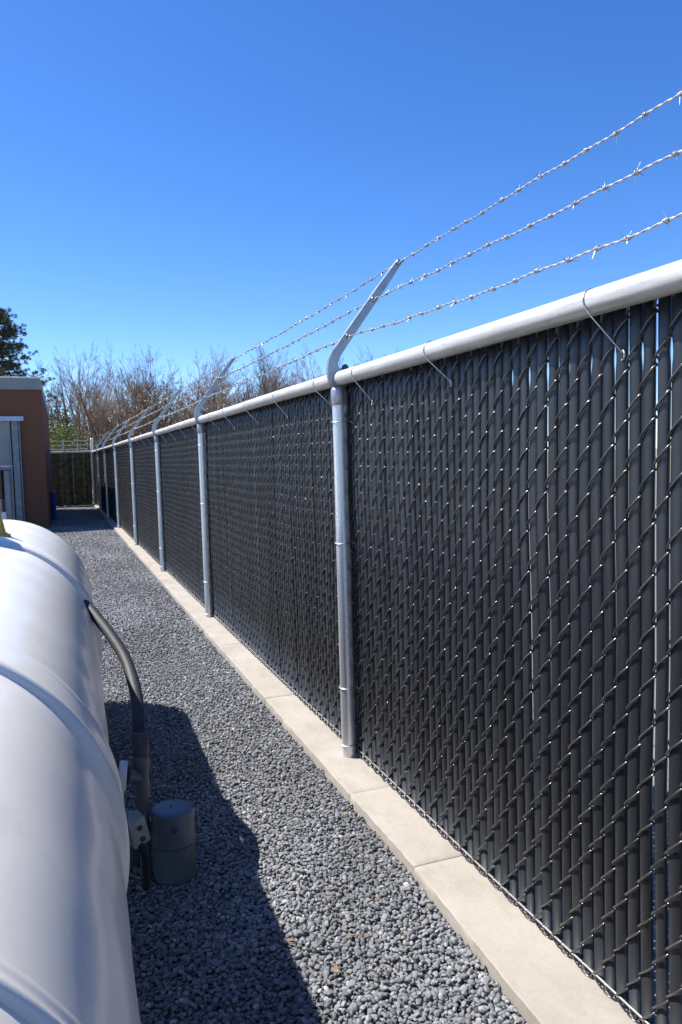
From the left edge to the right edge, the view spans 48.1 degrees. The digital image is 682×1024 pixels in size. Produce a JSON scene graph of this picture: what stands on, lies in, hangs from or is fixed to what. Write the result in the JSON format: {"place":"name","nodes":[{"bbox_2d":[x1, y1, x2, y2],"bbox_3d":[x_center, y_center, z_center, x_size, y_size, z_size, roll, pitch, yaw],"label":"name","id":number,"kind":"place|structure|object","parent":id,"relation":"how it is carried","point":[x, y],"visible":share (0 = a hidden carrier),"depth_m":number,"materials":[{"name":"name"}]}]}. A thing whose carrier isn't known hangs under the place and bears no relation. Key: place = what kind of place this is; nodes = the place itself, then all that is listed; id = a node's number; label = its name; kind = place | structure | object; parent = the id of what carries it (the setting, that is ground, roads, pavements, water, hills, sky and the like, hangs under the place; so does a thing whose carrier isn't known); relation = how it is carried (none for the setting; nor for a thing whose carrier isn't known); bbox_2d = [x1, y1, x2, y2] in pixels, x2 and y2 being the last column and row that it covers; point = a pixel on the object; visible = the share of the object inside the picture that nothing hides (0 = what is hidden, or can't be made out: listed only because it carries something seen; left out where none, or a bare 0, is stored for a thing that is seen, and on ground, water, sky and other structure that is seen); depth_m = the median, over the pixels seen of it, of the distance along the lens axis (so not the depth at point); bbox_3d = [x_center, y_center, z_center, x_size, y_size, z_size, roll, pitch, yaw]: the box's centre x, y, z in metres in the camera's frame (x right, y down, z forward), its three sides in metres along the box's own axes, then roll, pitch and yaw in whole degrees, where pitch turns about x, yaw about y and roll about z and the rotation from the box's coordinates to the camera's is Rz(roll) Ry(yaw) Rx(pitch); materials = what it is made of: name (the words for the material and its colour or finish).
{"place":"outdoors","nodes":[
{"label":"outdoors","id":0,"kind":"place"},
{"bbox_2d":[45,505,527,1023],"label":"gravel","id":1,"kind":"structure","parent":0,"point":[137,601],"depth_m":2.86,"materials":[{"name":"grey gravel"}]},
{"bbox_2d":[50,491,56,519],"bbox_3d":[-7.973,-0.187,21.178,0.160,0.795,0.160,-3,5,-20],"label":"blue bin","id":2,"kind":"object","parent":1,"relation":"on","point":[53,504],"visible":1,"depth_m":21.13,"materials":[{"name":"plastic"}]},
{"bbox_2d":[84,600,152,880],"bbox_3d":[-0.945,0.895,3.186,0.173,1.007,0.916,-4,5,-26],"label":"conduit riser","id":3,"kind":"object","parent":1,"relation":"on","point":[137,773],"visible":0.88,"depth_m":2.85,"materials":[{"name":"grey plastic"}]},
{"bbox_2d":[126,810,150,890],"bbox_3d":[-0.735,1.238,2.763,0.091,0.307,0.072,-6,6,-45],"label":"angle bracket","id":4,"kind":"object","parent":3,"relation":"attached to","point":[139,835],"visible":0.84,"depth_m":2.75,"materials":[{"name":"metal"}]},
{"bbox_2d":[125,810,139,872],"bbox_3d":[-0.837,1.308,3.001,0.178,0.204,0.178,-3,5,-20],"label":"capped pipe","id":5,"kind":"object","parent":1,"relation":"on","point":[134,857],"visible":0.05,"depth_m":2.93,"materials":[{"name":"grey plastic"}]},
{"bbox_2d":[149,799,199,887],"bbox_3d":[-0.624,1.260,2.875,0.187,0.307,0.172,-3,5,-20],"label":"capped pipe","id":6,"kind":"object","parent":1,"relation":"on","point":[174,824],"visible":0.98,"depth_m":2.81,"materials":[{"name":"grey plastic"}]},
{"bbox_2d":[334,964,339,972],"bbox_3d":[-0.016,1.381,2.309,0.015,0.014,0.030,-3,5,-21],"label":"dry leaf","id":7,"kind":"object","parent":1,"relation":"on","point":[336,969],"visible":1,"depth_m":2.31,"materials":[{"name":"beige plant"}]},
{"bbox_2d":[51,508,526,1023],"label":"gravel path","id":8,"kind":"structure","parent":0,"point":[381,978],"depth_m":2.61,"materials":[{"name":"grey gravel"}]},
{"bbox_2d":[0,466,13,519],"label":"equipment cabinet","id":9,"kind":"object","parent":8,"relation":"on","point":[6,504],"visible":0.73,"depth_m":10.99,"materials":[{"name":"grey metal"}]},
{"bbox_2d":[0,470,4,497],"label":"window","id":10,"kind":"structure","parent":9,"relation":"in","point":[0,470],"depth_m":11.01,"materials":[{"name":"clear glass"}]},
{"bbox_2d":[0,519,140,1023],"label":"gas tank","id":11,"kind":"object","parent":8,"relation":"on","point":[65,948],"visible":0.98,"depth_m":1.24,"materials":[{"name":"white paint"},{"name":"steel"}]},
{"bbox_2d":[0,512,10,536],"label":"valve cover","id":12,"kind":"object","parent":11,"relation":"on","point":[3,533],"visible":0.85,"depth_m":3.66,"materials":[{"name":"metal"}]},
{"bbox_2d":[50,440,92,505],"bbox_3d":[-12.563,-1.261,26.767,7.290,2.396,0.168,-3,5,-20],"label":"chain link fence","id":13,"kind":"object","parent":8,"relation":"on","point":[71,479],"visible":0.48,"depth_m":27.80,"materials":[{"name":"metal"}]},
{"bbox_2d":[77,504,93,506],"bbox_3d":[-9.094,-0.220,27.176,0.560,0.050,0.700,-3,5,-20],"label":"kerb","id":14,"kind":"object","parent":8,"relation":"on","point":[90,505],"visible":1,"depth_m":26.92,"materials":[{"name":"grey concrete"}]},
{"bbox_2d":[0,0,681,448],"label":"sky","id":15,"kind":"structure","parent":0,"point":[176,176],"materials":[{"name":"blue"}]},
{"bbox_2d":[56,449,670,506],"bbox_3d":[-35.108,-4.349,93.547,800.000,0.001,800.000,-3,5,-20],"label":"ground","id":16,"kind":"structure","parent":0,"point":[656,466],"depth_m":69.70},
{"bbox_2d":[0,376,52,527],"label":"building","id":17,"kind":"structure","parent":16,"relation":"on","point":[24,435],"depth_m":18.39,"materials":[{"name":"brown paint"}]},
{"bbox_2d":[0,421,15,519],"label":"door","id":18,"kind":"structure","parent":17,"relation":"in","point":[5,436],"depth_m":18.19,"materials":[{"name":"grey metal"}]},
{"bbox_2d":[0,306,63,403],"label":"pine tree","id":19,"kind":"object","parent":16,"relation":"on","point":[6,334],"visible":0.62,"depth_m":33.52,"materials":[{"name":"green plant"}]},
{"bbox_2d":[15,353,64,448],"bbox_3d":[-15.418,-4.619,39.323,2.711,7.507,3.569,-3,5,-20],"label":"bare tree","id":20,"kind":"object","parent":16,"relation":"on","point":[45,386],"visible":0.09,"depth_m":39.00,"materials":[{"name":"brown plant"}]},
{"bbox_2d":[49,420,78,450],"bbox_3d":[-13.604,-2.605,36.848,2.173,3.690,1.775,-3,5,-20],"label":"shrub","id":21,"kind":"object","parent":16,"relation":"on","point":[59,436],"visible":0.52,"depth_m":36.70,"materials":[{"name":"green plant"}]},
{"bbox_2d":[49,401,81,451],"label":"evergreen tree","id":22,"kind":"object","parent":16,"relation":"on","point":[64,420],"visible":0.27,"depth_m":45.41,"materials":[{"name":"green plant"}]},
{"bbox_2d":[43,355,94,448],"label":"bare tree","id":23,"kind":"object","parent":16,"relation":"on","point":[57,404],"visible":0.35,"depth_m":46.43,"materials":[{"name":"brown plant"}]},
{"bbox_2d":[51,430,95,473],"bbox_3d":[-13.235,-2.462,37.788,2.197,3.242,1.712,0,4,16],"label":"shrub","id":24,"kind":"object","parent":16,"relation":"on","point":[80,445],"visible":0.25,"depth_m":37.76,"materials":[{"name":"green plant"}]},
{"bbox_2d":[55,348,116,450],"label":"bare tree","id":25,"kind":"object","parent":16,"relation":"on","point":[81,396],"visible":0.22,"depth_m":46.89,"materials":[{"name":"brown plant"}]},
{"bbox_2d":[48,342,133,455],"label":"bare tree","id":26,"kind":"object","parent":16,"relation":"on","point":[71,400],"visible":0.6,"depth_m":42.98,"materials":[{"name":"brown plant"}]},
{"bbox_2d":[53,340,145,448],"bbox_3d":[-12.298,-4.946,39.302,4.208,8.066,4.252,-1,4,3],"label":"bare tree","id":27,"kind":"object","parent":16,"relation":"on","point":[103,415],"visible":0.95,"depth_m":38.96,"materials":[{"name":"brown plant"}]},
{"bbox_2d":[85,412,126,446],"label":"evergreen tree","id":28,"kind":"object","parent":16,"relation":"on","point":[108,441],"visible":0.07,"depth_m":49.64,"materials":[{"name":"green plant"}]},
{"bbox_2d":[107,403,151,443],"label":"leafy tree","id":29,"kind":"object","parent":16,"relation":"on","point":[129,420],"visible":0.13,"depth_m":42.59,"materials":[{"name":"brown plant"}]},
{"bbox_2d":[115,358,165,441],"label":"bare tree","id":30,"kind":"object","parent":16,"relation":"on","point":[141,388],"visible":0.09,"depth_m":46.61,"materials":[{"name":"brown plant"}]},
{"bbox_2d":[102,344,187,442],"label":"bare tree","id":31,"kind":"object","parent":16,"relation":"on","point":[143,383],"visible":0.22,"depth_m":42.41,"materials":[{"name":"brown plant"}]},
{"bbox_2d":[110,346,187,432],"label":"bare tree","id":32,"kind":"object","parent":16,"relation":"on","point":[157,399],"visible":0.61,"depth_m":40.38,"materials":[{"name":"brown plant"}]},
{"bbox_2d":[115,380,183,436],"bbox_3d":[-9.661,-4.014,39.910,3.467,5.823,4.128,-1,4,2],"label":"leafy tree","id":33,"kind":"object","parent":16,"relation":"on","point":[159,424],"visible":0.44,"depth_m":39.48,"materials":[{"name":"brown plant"}]},
{"bbox_2d":[47,373,303,450],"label":"distant wood","id":34,"kind":"object","parent":16,"relation":"on","point":[125,415],"depth_m":59.36,"materials":[{"name":"brown plant"}]},
{"bbox_2d":[163,398,195,423],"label":"leafy tree","id":35,"kind":"object","parent":16,"relation":"on","point":[187,418],"visible":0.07,"depth_m":43.55,"materials":[{"name":"brown plant"}]},
{"bbox_2d":[169,345,234,420],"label":"bare tree","id":36,"kind":"object","parent":16,"relation":"on","point":[186,394],"visible":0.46,"depth_m":45.61,"materials":[{"name":"brown plant"}]},
{"bbox_2d":[174,344,260,417],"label":"bare tree","id":37,"kind":"object","parent":16,"relation":"on","point":[222,383],"visible":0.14,"depth_m":47.78,"materials":[{"name":"brown plant"}]},
{"bbox_2d":[184,344,261,416],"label":"bare tree","id":38,"kind":"object","parent":16,"relation":"on","point":[213,403],"visible":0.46,"depth_m":43.93,"materials":[{"name":"brown plant"}]},
{"bbox_2d":[228,351,286,403],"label":"bare tree","id":39,"kind":"object","parent":16,"relation":"on","point":[254,383],"visible":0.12,"depth_m":49.47,"materials":[{"name":"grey plant"}]},
{"bbox_2d":[231,348,291,405],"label":"bare tree","id":40,"kind":"object","parent":16,"relation":"on","point":[265,385],"visible":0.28,"depth_m":40.51,"materials":[{"name":"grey plant"}]},
{"bbox_2d":[248,344,277,398],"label":"bare tree","id":41,"kind":"object","parent":16,"relation":"on","point":[274,375],"visible":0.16,"depth_m":45.13,"materials":[{"name":"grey plant"}]},
{"bbox_2d":[242,341,303,397],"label":"bare tree","id":42,"kind":"object","parent":16,"relation":"on","point":[293,383],"visible":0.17,"depth_m":48.61,"materials":[{"name":"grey plant"}]},
{"bbox_2d":[259,341,323,387],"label":"bare tree","id":43,"kind":"object","parent":16,"relation":"on","point":[298,369],"visible":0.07,"depth_m":50.76,"materials":[{"name":"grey plant"}]},
{"bbox_2d":[287,347,326,384],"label":"bare tree","id":44,"kind":"object","parent":16,"relation":"on","point":[309,369],"visible":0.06,"depth_m":50.90,"materials":[{"name":"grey plant"}]},
{"bbox_2d":[93,504,669,1023],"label":"kerb","id":45,"kind":"structure","parent":16,"relation":"on","point":[535,974],"depth_m":2.78,"materials":[{"name":"concrete"}]},
{"bbox_2d":[90,88,681,1023],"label":"chain link fence","id":46,"kind":"object","parent":45,"relation":"on","point":[350,556],"visible":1,"depth_m":2.59,"materials":[{"name":"metal"}]},
{"bbox_2d":[361,344,403,362],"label":"bare tree","id":47,"kind":"object","parent":16,"relation":"on","point":[373,355],"visible":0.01,"depth_m":43.97,"materials":[{"name":"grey plant"}]},
{"bbox_2d":[529,473,670,991],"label":"yard","id":48,"kind":"structure","parent":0,"point":[653,740],"depth_m":4.10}
]}

